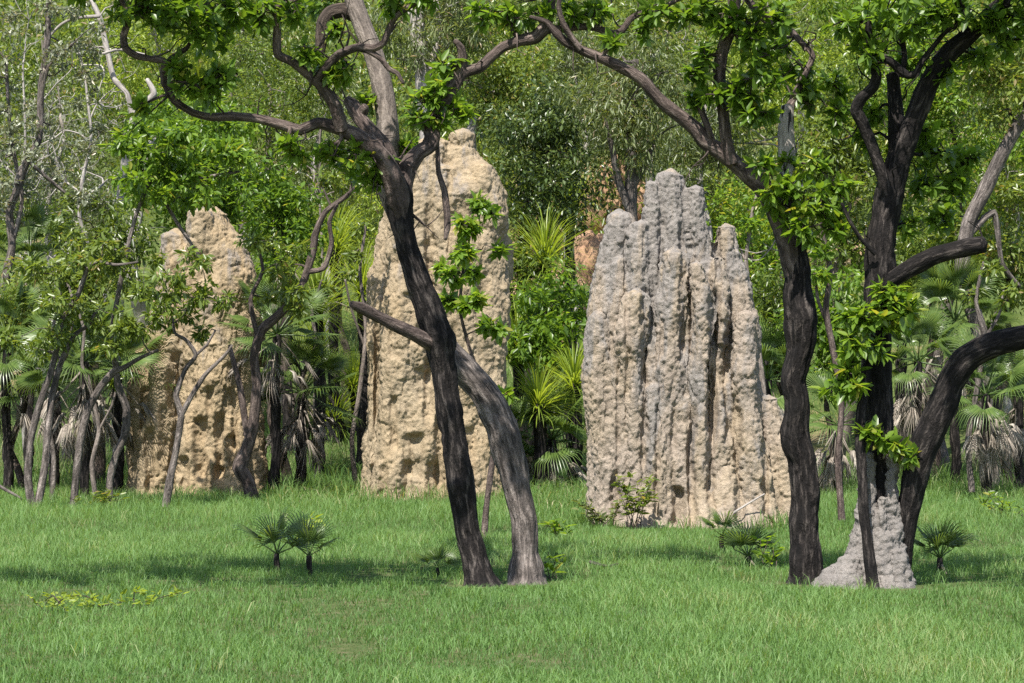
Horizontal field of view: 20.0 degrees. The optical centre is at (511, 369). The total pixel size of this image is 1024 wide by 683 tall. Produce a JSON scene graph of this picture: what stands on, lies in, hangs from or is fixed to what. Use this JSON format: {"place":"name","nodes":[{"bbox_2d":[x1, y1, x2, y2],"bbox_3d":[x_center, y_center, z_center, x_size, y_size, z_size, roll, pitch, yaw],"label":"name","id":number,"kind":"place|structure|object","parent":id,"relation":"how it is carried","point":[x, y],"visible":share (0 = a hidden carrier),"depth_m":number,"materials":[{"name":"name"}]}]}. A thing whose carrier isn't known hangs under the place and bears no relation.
{"place":"outdoors","nodes":[
{"label":"outdoors","id":0,"kind":"place"},
{"bbox_2d":[0,0,1023,682],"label":"ground","id":1,"kind":"structure","parent":0,"point":[824,438],"depth_m":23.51,"materials":[{"name":"green plant"}]},
{"bbox_2d":[0,274,61,493],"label":"fan palm","id":2,"kind":"object","parent":1,"relation":"on","point":[7,446],"visible":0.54,"depth_m":36.93,"materials":[{"name":"green plant"}]},
{"bbox_2d":[0,251,75,490],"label":"shrub","id":3,"kind":"object","parent":1,"relation":"on","point":[18,471],"visible":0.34,"depth_m":37.44,"materials":[{"name":"green plant"}]},
{"bbox_2d":[0,191,91,480],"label":"fan palm","id":4,"kind":"object","parent":1,"relation":"on","point":[33,230],"visible":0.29,"depth_m":39.95,"materials":[{"name":"green plant"}]},
{"bbox_2d":[0,0,115,372],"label":"tree","id":5,"kind":"object","parent":1,"relation":"on","point":[58,51],"visible":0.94,"depth_m":38.47,"materials":[{"name":"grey plant"}]},
{"bbox_2d":[0,0,117,447],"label":"bare tree","id":6,"kind":"object","parent":1,"relation":"on","point":[40,176],"visible":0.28,"depth_m":41.48,"materials":[{"name":"grey plant"}]},
{"bbox_2d":[40,262,82,498],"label":"sapling","id":7,"kind":"object","parent":1,"relation":"on","point":[53,468],"visible":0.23,"depth_m":35.47,"materials":[{"name":"green plant"}]},
{"bbox_2d":[0,334,129,487],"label":"fan palm","id":8,"kind":"object","parent":1,"relation":"on","point":[57,413],"visible":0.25,"depth_m":36.93,"materials":[{"name":"green plant"}]},
{"bbox_2d":[0,69,132,396],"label":"tree","id":9,"kind":"object","parent":1,"relation":"on","point":[91,170],"visible":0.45,"depth_m":44.88,"materials":[{"name":"green plant"}]},
{"bbox_2d":[0,232,137,508],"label":"sapling","id":10,"kind":"object","parent":1,"relation":"on","point":[31,268],"visible":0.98,"depth_m":32.99,"materials":[{"name":"green plant"}]},
{"bbox_2d":[25,591,132,612],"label":"herb","id":11,"kind":"object","parent":1,"relation":"on","point":[53,599],"visible":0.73,"depth_m":19.14,"materials":[{"name":"green plant"}]},
{"bbox_2d":[6,293,167,500],"bbox_3d":[-5.328,0.373,35.770,2.057,2.695,1.749,0,0,37],"label":"fan palm","id":12,"kind":"object","parent":1,"relation":"on","point":[32,378],"visible":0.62,"depth_m":35.75,"materials":[{"name":"green plant"}]},
{"bbox_2d":[70,292,124,495],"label":"sapling","id":13,"kind":"object","parent":1,"relation":"on","point":[94,333],"visible":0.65,"depth_m":35.18,"materials":[{"name":"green plant"}]},
{"bbox_2d":[31,31,164,307],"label":"bare tree","id":14,"kind":"object","parent":1,"relation":"on","point":[85,167],"visible":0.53,"depth_m":40.51,"materials":[{"name":"grey plant"}]},
{"bbox_2d":[35,181,164,484],"bbox_3d":[-5.510,-0.371,38.556,1.844,4.336,1.938,0,0,0],"label":"shrub","id":15,"kind":"object","parent":1,"relation":"on","point":[91,282],"visible":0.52,"depth_m":38.39,"materials":[{"name":"green plant"}]},
{"bbox_2d":[44,287,158,505],"bbox_3d":[-4.689,0.378,33.143,1.299,2.638,0.974,0,0,0],"label":"sapling","id":16,"kind":"object","parent":1,"relation":"on","point":[131,329],"visible":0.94,"depth_m":33.16,"materials":[{"name":"green plant"}]},
{"bbox_2d":[51,0,156,449],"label":"bare tree","id":17,"kind":"object","parent":1,"relation":"on","point":[85,42],"visible":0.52,"depth_m":39.51,"materials":[{"name":"grey plant"}]},
{"bbox_2d":[57,310,181,493],"bbox_3d":[-4.936,0.409,36.410,1.699,2.620,1.640,0,0,34],"label":"fan palm","id":18,"kind":"object","parent":1,"relation":"on","point":[116,411],"visible":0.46,"depth_m":36.34,"materials":[{"name":"green plant"}]},
{"bbox_2d":[57,585,188,610],"bbox_3d":[-2.628,1.537,19.347,0.921,0.191,0.687,0,0,0],"label":"herb","id":19,"kind":"object","parent":1,"relation":"on","point":[142,592],"visible":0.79,"depth_m":19.43,"materials":[{"name":"green plant"}]},
{"bbox_2d":[61,0,230,327],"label":"tree","id":20,"kind":"object","parent":1,"relation":"on","point":[139,308],"visible":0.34,"depth_m":49.73,"materials":[{"name":"green plant"}]},
{"bbox_2d":[98,99,256,505],"bbox_3d":[-3.826,-0.779,33.497,1.722,4.844,1.304,0,0,-24],"label":"sapling","id":21,"kind":"object","parent":1,"relation":"on","point":[174,135],"visible":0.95,"depth_m":33.43,"materials":[{"name":"green plant"}]},
{"bbox_2d":[127,245,238,506],"bbox_3d":[-3.854,0.131,32.968,1.026,3.117,1.263,0,0,38],"label":"sapling","id":22,"kind":"object","parent":1,"relation":"on","point":[142,293],"visible":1,"depth_m":32.98,"materials":[{"name":"green plant"}]},
{"bbox_2d":[111,83,273,233],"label":"tree","id":23,"kind":"object","parent":1,"relation":"on","point":[194,147],"visible":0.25,"depth_m":42.63,"materials":[{"name":"green plant"}]},
{"bbox_2d":[124,206,268,496],"bbox_3d":[-3.959,-0.059,36.919,1.979,4.051,2.126,0,0,0],"label":"termite mound","id":24,"kind":"object","parent":1,"relation":"on","point":[212,438],"visible":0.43,"depth_m":36.17,"materials":[{"name":"beige soil"}]},
{"bbox_2d":[167,0,339,234],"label":"tree","id":25,"kind":"object","parent":1,"relation":"on","point":[261,60],"visible":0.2,"depth_m":54.72,"materials":[{"name":"green plant"}]},
{"bbox_2d":[232,504,323,572],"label":"fan palm","id":26,"kind":"object","parent":1,"relation":"on","point":[274,536],"visible":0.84,"depth_m":22.78,"materials":[{"name":"green plant"}]},
{"bbox_2d":[213,274,345,489],"bbox_3d":[-2.876,0.242,36.196,1.748,2.954,1.952,0,0,0],"label":"fan palm","id":27,"kind":"object","parent":1,"relation":"on","point":[277,334],"visible":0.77,"depth_m":36.15,"materials":[{"name":"green plant"}]},
{"bbox_2d":[225,142,341,480],"bbox_3d":[-3.191,-0.680,40.118,1.694,4.910,1.784,0,0,0],"label":"shrub","id":28,"kind":"object","parent":1,"relation":"on","point":[281,209],"visible":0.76,"depth_m":39.80,"materials":[{"name":"green plant"}]},
{"bbox_2d":[218,25,352,411],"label":"tree","id":29,"kind":"object","parent":1,"relation":"on","point":[289,90],"visible":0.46,"depth_m":45.84,"materials":[{"name":"green plant"}]},
{"bbox_2d":[258,216,334,454],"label":"cycad","id":30,"kind":"object","parent":1,"relation":"on","point":[285,412],"visible":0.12,"depth_m":43.43,"materials":[{"name":"green plant"}]},
{"bbox_2d":[228,164,368,499],"bbox_3d":[-2.558,-0.445,34.558,1.692,4.079,1.044,0,0,0],"label":"crooked tree","id":31,"kind":"object","parent":1,"relation":"on","point":[292,291],"visible":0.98,"depth_m":34.55,"materials":[{"name":"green plant"}]},
{"bbox_2d":[241,332,363,489],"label":"fan palm","id":32,"kind":"object","parent":1,"relation":"on","point":[316,356],"visible":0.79,"depth_m":36.63,"materials":[{"name":"green plant"}]},
{"bbox_2d":[273,509,342,574],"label":"fan palm","id":33,"kind":"object","parent":1,"relation":"on","point":[315,536],"visible":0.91,"depth_m":22.49,"materials":[{"name":"green plant"}]},
{"bbox_2d":[252,46,379,353],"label":"tree","id":34,"kind":"object","parent":1,"relation":"on","point":[306,177],"visible":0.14,"depth_m":48.90,"materials":[{"name":"green plant"}]},
{"bbox_2d":[291,276,341,487],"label":"sapling","id":35,"kind":"object","parent":1,"relation":"on","point":[304,370],"visible":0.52,"depth_m":36.99,"materials":[{"name":"green plant"}]},
{"bbox_2d":[239,88,393,415],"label":"bare tree","id":36,"kind":"object","parent":1,"relation":"on","point":[321,233],"visible":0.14,"depth_m":42.44,"materials":[{"name":"brown plant"}]},
{"bbox_2d":[278,256,365,478],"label":"cycad","id":37,"kind":"object","parent":1,"relation":"on","point":[321,381],"visible":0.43,"depth_m":41.43,"materials":[{"name":"green plant"}]},
{"bbox_2d":[310,382,356,440],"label":"cycad","id":38,"kind":"object","parent":1,"relation":"on","point":[342,424],"visible":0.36,"depth_m":44.45,"materials":[{"name":"green plant"}]},
{"bbox_2d":[296,192,382,442],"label":"cycad","id":39,"kind":"object","parent":1,"relation":"on","point":[339,238],"visible":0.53,"depth_m":44.43,"materials":[{"name":"green plant"}]},
{"bbox_2d":[325,344,359,436],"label":"cycad","id":40,"kind":"object","parent":1,"relation":"on","point":[353,385],"visible":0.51,"depth_m":44.92,"materials":[{"name":"green plant"}]},
{"bbox_2d":[307,183,383,401],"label":"shrub","id":41,"kind":"object","parent":1,"relation":"on","point":[372,229],"visible":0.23,"depth_m":47.02,"materials":[{"name":"green plant"}]},
{"bbox_2d":[323,236,373,475],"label":"cycad","id":42,"kind":"object","parent":1,"relation":"on","point":[362,416],"visible":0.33,"depth_m":41.93,"materials":[{"name":"green plant"}]},
{"bbox_2d":[19,0,679,586],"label":"tree","id":43,"kind":"object","parent":1,"relation":"on","point":[437,98],"visible":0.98,"depth_m":21.48,"materials":[{"name":"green plant"}]},
{"bbox_2d":[336,214,371,488],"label":"sapling","id":44,"kind":"object","parent":1,"relation":"on","point":[350,276],"visible":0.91,"depth_m":37.48,"materials":[{"name":"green plant"}]},
{"bbox_2d":[302,0,547,585],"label":"tree","id":45,"kind":"object","parent":1,"relation":"on","point":[478,386],"visible":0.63,"depth_m":21.99,"materials":[{"name":"grey plant"}]},
{"bbox_2d":[358,0,495,139],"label":"tree","id":46,"kind":"object","parent":1,"relation":"on","point":[421,47],"visible":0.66,"depth_m":42.23,"materials":[{"name":"green plant"}]},
{"bbox_2d":[409,542,461,576],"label":"fan palm","id":47,"kind":"object","parent":1,"relation":"on","point":[431,554],"visible":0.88,"depth_m":22.59,"materials":[{"name":"green plant"}]},
{"bbox_2d":[360,128,513,500],"bbox_3d":[-0.943,-0.502,36.049,2.065,4.944,2.376,0,0,0],"label":"termite mound","id":48,"kind":"object","parent":1,"relation":"on","point":[401,443],"visible":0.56,"depth_m":35.23,"materials":[{"name":"beige soil"}]},
{"bbox_2d":[429,188,519,537],"bbox_3d":[-0.352,-0.033,27.007,0.869,3.324,1.044,0,0,0],"label":"sapling","id":49,"kind":"object","parent":1,"relation":"on","point":[468,228],"visible":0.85,"depth_m":26.91,"materials":[{"name":"green plant"}]},
{"bbox_2d":[434,1,573,148],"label":"tree","id":50,"kind":"object","parent":1,"relation":"on","point":[505,72],"visible":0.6,"depth_m":42.72,"materials":[{"name":"green plant"}]},
{"bbox_2d":[0,0,1023,263],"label":"woodland","id":51,"kind":"object","parent":1,"relation":"on","point":[32,62],"visible":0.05,"depth_m":57.99,"materials":[{"name":"green plant"}]},
{"bbox_2d":[506,298,547,447],"bbox_3d":[0.068,0.306,39.004,1.574,2.789,1.536,0,0,0],"label":"cycad","id":52,"kind":"object","parent":1,"relation":"on","point":[515,375],"visible":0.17,"depth_m":38.93,"materials":[{"name":"green plant"}]},
{"bbox_2d":[500,175,571,443],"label":"cycad","id":53,"kind":"object","parent":1,"relation":"on","point":[524,240],"visible":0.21,"depth_m":41.92,"materials":[{"name":"green plant"}]},
{"bbox_2d":[507,227,565,397],"bbox_3d":[0.089,-0.113,40.094,1.484,3.747,1.317,0,0,21],"label":"shrub","id":54,"kind":"object","parent":1,"relation":"on","point":[520,260],"visible":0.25,"depth_m":39.86,"materials":[{"name":"green plant"}]},
{"bbox_2d":[511,394,561,482],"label":"fan palm","id":55,"kind":"object","parent":1,"relation":"on","point":[524,443],"visible":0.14,"depth_m":37.75,"materials":[{"name":"green plant"}]},
{"bbox_2d":[506,348,583,489],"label":"fan palm","id":56,"kind":"object","parent":1,"relation":"on","point":[537,394],"visible":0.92,"depth_m":36.43,"materials":[{"name":"green plant"}]},
{"bbox_2d":[506,255,589,440],"bbox_3d":[0.310,0.110,38.617,1.767,3.308,1.678,0,0,32],"label":"shrub","id":57,"kind":"object","parent":1,"relation":"on","point":[547,337],"visible":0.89,"depth_m":38.32,"materials":[{"name":"green plant"}]},
{"bbox_2d":[473,63,623,481],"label":"tree","id":58,"kind":"object","parent":1,"relation":"on","point":[548,139],"visible":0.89,"depth_m":41.22,"materials":[{"name":"green plant"}]},
{"bbox_2d":[509,200,593,465],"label":"cycad","id":59,"kind":"object","parent":1,"relation":"on","point":[544,240],"visible":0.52,"depth_m":40.07,"materials":[{"name":"green plant"}]},
{"bbox_2d":[516,382,587,487],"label":"fan palm","id":60,"kind":"object","parent":1,"relation":"on","point":[550,455],"visible":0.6,"depth_m":36.73,"materials":[{"name":"green plant"}]},
{"bbox_2d":[473,0,630,168],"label":"tree","id":61,"kind":"object","parent":1,"relation":"on","point":[590,34],"visible":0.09,"depth_m":57.81,"materials":[{"name":"green plant"}]},
{"bbox_2d":[541,545,566,580],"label":"herb","id":62,"kind":"object","parent":1,"relation":"on","point":[550,556],"visible":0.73,"depth_m":22.41,"materials":[{"name":"green plant"}]},
{"bbox_2d":[529,331,583,487],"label":"fan palm","id":63,"kind":"object","parent":1,"relation":"on","point":[574,362],"visible":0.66,"depth_m":37.13,"materials":[{"name":"green plant"}]},
{"bbox_2d":[525,280,589,482],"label":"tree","id":64,"kind":"object","parent":1,"relation":"on","point":[569,434],"visible":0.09,"depth_m":39.45,"materials":[{"name":"green plant"}]},
{"bbox_2d":[515,183,603,257],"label":"boulder","id":65,"kind":"object","parent":1,"relation":"on","point":[600,214],"visible":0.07,"depth_m":56.63,"materials":[{"name":"brown stone"}]},
{"bbox_2d":[480,0,644,349],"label":"tree","id":66,"kind":"object","parent":1,"relation":"on","point":[580,60],"visible":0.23,"depth_m":49.76,"materials":[{"name":"green plant"}]},
{"bbox_2d":[562,230,603,285],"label":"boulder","id":67,"kind":"object","parent":1,"relation":"on","point":[594,240],"visible":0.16,"depth_m":52.06,"materials":[{"name":"brown stone"}]},
{"bbox_2d":[544,160,623,447],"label":"cycad","id":68,"kind":"object","parent":1,"relation":"on","point":[573,278],"visible":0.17,"depth_m":44.94,"materials":[{"name":"green plant"}]},
{"bbox_2d":[571,497,622,527],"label":"bush","id":69,"kind":"object","parent":1,"relation":"on","point":[601,518],"visible":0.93,"depth_m":29.33,"materials":[{"name":"green plant"}]},
{"bbox_2d":[580,155,645,227],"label":"boulder","id":70,"kind":"object","parent":1,"relation":"on","point":[616,202],"visible":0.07,"depth_m":57.40,"materials":[{"name":"brown stone"}]},
{"bbox_2d":[531,26,727,220],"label":"tree","id":71,"kind":"object","parent":1,"relation":"on","point":[634,128],"visible":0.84,"depth_m":40.69,"materials":[{"name":"green plant"}]},
{"bbox_2d":[611,472,660,528],"bbox_3d":[1.228,1.322,29.221,0.510,0.620,0.372,0,0,-7],"label":"bush","id":72,"kind":"object","parent":1,"relation":"on","point":[645,498],"visible":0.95,"depth_m":29.17,"materials":[{"name":"green plant"}]},
{"bbox_2d":[589,0,739,183],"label":"tree","id":73,"kind":"object","parent":1,"relation":"on","point":[657,30],"visible":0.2,"depth_m":46.78,"materials":[{"name":"green plant"}]},
{"bbox_2d":[581,168,790,528],"bbox_3d":[1.863,-0.066,30.260,2.312,4.054,1.995,0,0,0],"label":"termite mound","id":74,"kind":"object","parent":1,"relation":"on","point":[683,407],"visible":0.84,"depth_m":29.70,"materials":[{"name":"grey soil"}]},
{"bbox_2d":[529,0,863,584],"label":"tree","id":75,"kind":"object","parent":1,"relation":"on","point":[788,204],"visible":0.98,"depth_m":21.83,"materials":[{"name":"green plant"}]},
{"bbox_2d":[643,36,770,239],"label":"tree","id":76,"kind":"object","parent":1,"relation":"on","point":[695,153],"visible":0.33,"depth_m":45.79,"materials":[{"name":"green plant"}]},
{"bbox_2d":[696,505,748,551],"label":"fan palm","id":77,"kind":"object","parent":1,"relation":"on","point":[717,518],"visible":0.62,"depth_m":25.45,"materials":[{"name":"green plant"}]},
{"bbox_2d":[688,181,771,253],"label":"tree","id":78,"kind":"object","parent":1,"relation":"on","point":[714,221],"visible":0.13,"depth_m":46.87,"materials":[{"name":"green plant"}]},
{"bbox_2d":[710,518,781,565],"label":"fan palm","id":79,"kind":"object","parent":1,"relation":"on","point":[740,540],"visible":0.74,"depth_m":23.98,"materials":[{"name":"green plant"}]},
{"bbox_2d":[735,192,766,394],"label":"sapling","id":80,"kind":"object","parent":1,"relation":"on","point":[747,226],"visible":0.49,"depth_m":35.97,"materials":[{"name":"green plant"}]},
{"bbox_2d":[704,170,824,379],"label":"tree","id":81,"kind":"object","parent":1,"relation":"on","point":[772,260],"visible":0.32,"depth_m":40.38,"materials":[{"name":"green plant"}]},
{"bbox_2d":[750,533,784,569],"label":"herb","id":82,"kind":"object","parent":1,"relation":"on","point":[772,558],"visible":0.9,"depth_m":23.61,"materials":[{"name":"green plant"}]},
{"bbox_2d":[751,258,819,395],"bbox_3d":[3.501,0.157,37.965,1.532,3.241,1.637,0,0,-14],"label":"shrub","id":83,"kind":"object","parent":1,"relation":"on","point":[773,301],"visible":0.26,"depth_m":37.82,"materials":[{"name":"green plant"}]},
{"bbox_2d":[695,0,884,186],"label":"tree","id":84,"kind":"object","parent":1,"relation":"on","point":[795,45],"visible":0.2,"depth_m":51.76,"materials":[{"name":"green plant"}]},
{"bbox_2d":[758,313,833,413],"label":"fan palm","id":85,"kind":"object","parent":1,"relation":"on","point":[773,349],"visible":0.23,"depth_m":36.78,"materials":[{"name":"green plant"}]},
{"bbox_2d":[807,193,850,519],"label":"sapling","id":86,"kind":"object","parent":1,"relation":"on","point":[822,252],"visible":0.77,"depth_m":29.97,"materials":[{"name":"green plant"}]},
{"bbox_2d":[806,366,857,494],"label":"fan palm","id":87,"kind":"object","parent":1,"relation":"on","point":[825,479],"visible":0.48,"depth_m":35.93,"materials":[{"name":"green plant"}]},
{"bbox_2d":[767,262,897,485],"bbox_3d":[4.105,0.192,37.104,1.679,3.145,1.360,0,0,12],"label":"shrub","id":88,"kind":"object","parent":1,"relation":"on","point":[857,279],"visible":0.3,"depth_m":36.88,"materials":[{"name":"green plant"}]},
{"bbox_2d":[772,49,915,467],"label":"tree","id":89,"kind":"object","parent":1,"relation":"on","point":[840,152],"visible":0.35,"depth_m":42.62,"materials":[{"name":"green plant"}]},
{"bbox_2d":[811,451,916,588],"bbox_3d":[2.572,1.252,21.541,0.914,1.360,0.557,0,0,0],"label":"termite mound","id":90,"kind":"object","parent":1,"relation":"on","point":[893,566],"visible":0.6,"depth_m":21.48,"materials":[{"name":"grey soil"}]},
{"bbox_2d":[801,0,980,255],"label":"tree","id":91,"kind":"object","parent":1,"relation":"on","point":[837,4],"visible":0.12,"depth_m":54.82,"materials":[{"name":"green plant"}]},
{"bbox_2d":[861,253,941,475],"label":"cycad","id":92,"kind":"object","parent":1,"relation":"on","point":[896,390],"visible":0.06,"depth_m":41.93,"materials":[{"name":"green plant"}]},
{"bbox_2d":[809,0,1023,589],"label":"tree","id":93,"kind":"object","parent":1,"relation":"on","point":[881,316],"visible":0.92,"depth_m":21.46,"materials":[{"name":"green plant"}]},
{"bbox_2d":[891,302,987,440],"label":"fan palm","id":94,"kind":"object","parent":1,"relation":"on","point":[931,322],"visible":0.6,"depth_m":37.24,"materials":[{"name":"green plant"}]},
{"bbox_2d":[871,0,1015,469],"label":"tree","id":95,"kind":"object","parent":1,"relation":"on","point":[945,99],"visible":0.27,"depth_m":42.64,"materials":[{"name":"green plant"}]},
{"bbox_2d":[914,519,981,573],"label":"fan palm","id":96,"kind":"object","parent":1,"relation":"on","point":[936,539],"visible":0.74,"depth_m":23.16,"materials":[{"name":"green plant"}]},
{"bbox_2d":[894,196,1004,481],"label":"shrub","id":97,"kind":"object","parent":1,"relation":"on","point":[922,242],"visible":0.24,"depth_m":40.88,"materials":[{"name":"green plant"}]},
{"bbox_2d":[892,253,1023,482],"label":"fan palm","id":98,"kind":"object","parent":1,"relation":"on","point":[935,286],"visible":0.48,"depth_m":38.88,"materials":[{"name":"green plant"}]},
{"bbox_2d":[920,325,1023,495],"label":"fan palm","id":99,"kind":"object","parent":1,"relation":"on","point":[986,448],"visible":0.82,"depth_m":35.88,"materials":[{"name":"green plant"}]},
{"bbox_2d":[920,104,1023,412],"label":"tree","id":100,"kind":"object","parent":1,"relation":"on","point":[1013,200],"visible":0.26,"depth_m":45.73,"materials":[{"name":"green plant"}]},
{"bbox_2d":[925,2,1023,486],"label":"tree","id":101,"kind":"object","parent":1,"relation":"on","point":[995,76],"visible":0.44,"depth_m":38.92,"materials":[{"name":"green plant"}]},
{"bbox_2d":[944,204,1023,483],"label":"shrub","id":102,"kind":"object","parent":1,"relation":"on","point":[1012,259],"visible":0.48,"depth_m":39.87,"materials":[{"name":"green plant"}]},
{"bbox_2d":[958,258,1022,491],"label":"sapling","id":103,"kind":"object","parent":1,"relation":"on","point":[976,294],"visible":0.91,"depth_m":35.97,"materials":[{"name":"green plant"}]},
{"bbox_2d":[962,350,1023,490],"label":"fan palm","id":104,"kind":"object","parent":1,"relation":"on","point":[1016,418],"visible":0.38,"depth_m":37.35,"materials":[{"name":"green plant"}]},
{"bbox_2d":[974,488,1023,520],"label":"herb","id":105,"kind":"object","parent":1,"relation":"on","point":[999,506],"visible":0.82,"depth_m":31.02,"materials":[{"name":"green plant"}]},
{"bbox_2d":[0,144,1023,530],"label":"long grass","id":106,"kind":"structure","parent":0,"point":[562,488],"depth_m":36.22,"materials":[{"name":"green plant"}]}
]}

